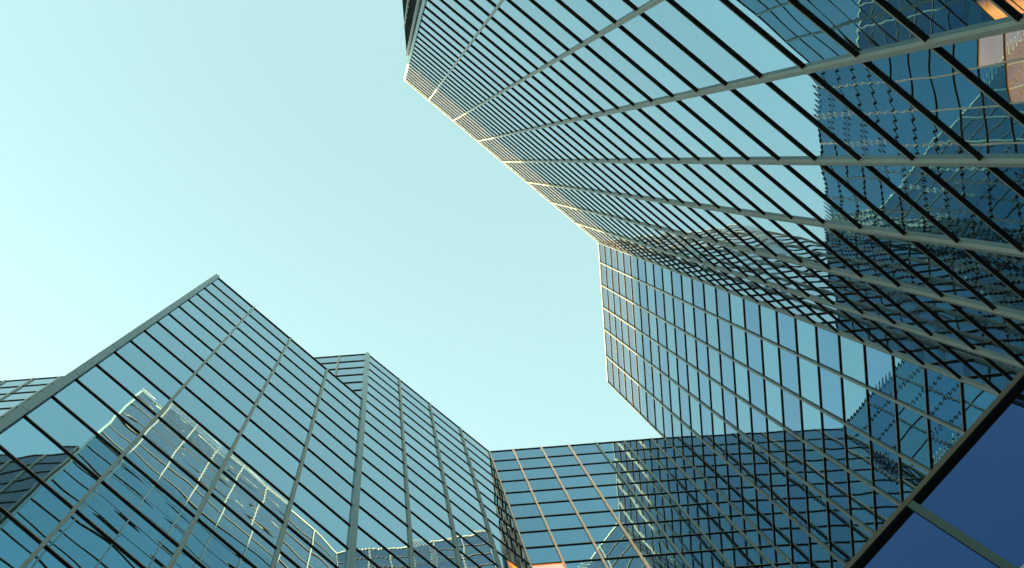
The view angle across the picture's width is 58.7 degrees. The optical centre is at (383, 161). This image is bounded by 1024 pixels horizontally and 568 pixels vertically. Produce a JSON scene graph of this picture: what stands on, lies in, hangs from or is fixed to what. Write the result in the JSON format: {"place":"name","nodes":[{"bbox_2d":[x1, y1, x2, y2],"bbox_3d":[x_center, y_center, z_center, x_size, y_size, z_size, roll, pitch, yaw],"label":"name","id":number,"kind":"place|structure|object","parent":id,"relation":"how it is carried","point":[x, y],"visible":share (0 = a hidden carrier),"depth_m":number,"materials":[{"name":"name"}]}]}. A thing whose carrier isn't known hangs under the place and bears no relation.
{"place":"outdoors","nodes":[
{"label":"outdoors","id":0,"kind":"place"},
{"bbox_2d":[0,274,361,567],"bbox_3d":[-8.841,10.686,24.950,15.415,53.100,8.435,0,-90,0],"label":"corner block","id":1,"kind":"structure","parent":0,"point":[213,421],"depth_m":29.13,"materials":[{"name":"blue glass"}]},
{"bbox_2d":[0,0,661,450],"label":"sky","id":2,"kind":"structure","parent":0,"point":[283,151],"materials":[{"name":"blue"}]},
{"bbox_2d":[0,352,793,567],"bbox_3d":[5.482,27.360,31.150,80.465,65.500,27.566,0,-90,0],"label":"folded block","id":3,"kind":"structure","parent":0,"point":[434,487],"depth_m":49.83,"materials":[{"name":"blue glass"}]},
{"label":"ground","id":4,"kind":"structure","parent":0,"visible":0},
{"bbox_2d":[402,0,421,54],"bbox_3d":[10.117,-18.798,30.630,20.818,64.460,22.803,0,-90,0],"label":"dark annex","id":5,"kind":"object","parent":4,"relation":"on","point":[411,9],"visible":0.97,"depth_m":52.88,"materials":[{"name":"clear glass"}]},
{"bbox_2d":[403,0,1023,567],"bbox_3d":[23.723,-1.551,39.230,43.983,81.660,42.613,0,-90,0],"label":"glass tower","id":6,"kind":"structure","parent":4,"relation":"on","point":[801,222],"depth_m":31.04,"materials":[{"name":"glass"}]},
{"bbox_2d":[844,367,1023,567],"bbox_3d":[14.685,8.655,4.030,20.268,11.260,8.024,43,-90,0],"label":"podium block","id":7,"kind":"structure","parent":4,"relation":"on","point":[961,505],"depth_m":9.15,"materials":[{"name":"blue glass"}]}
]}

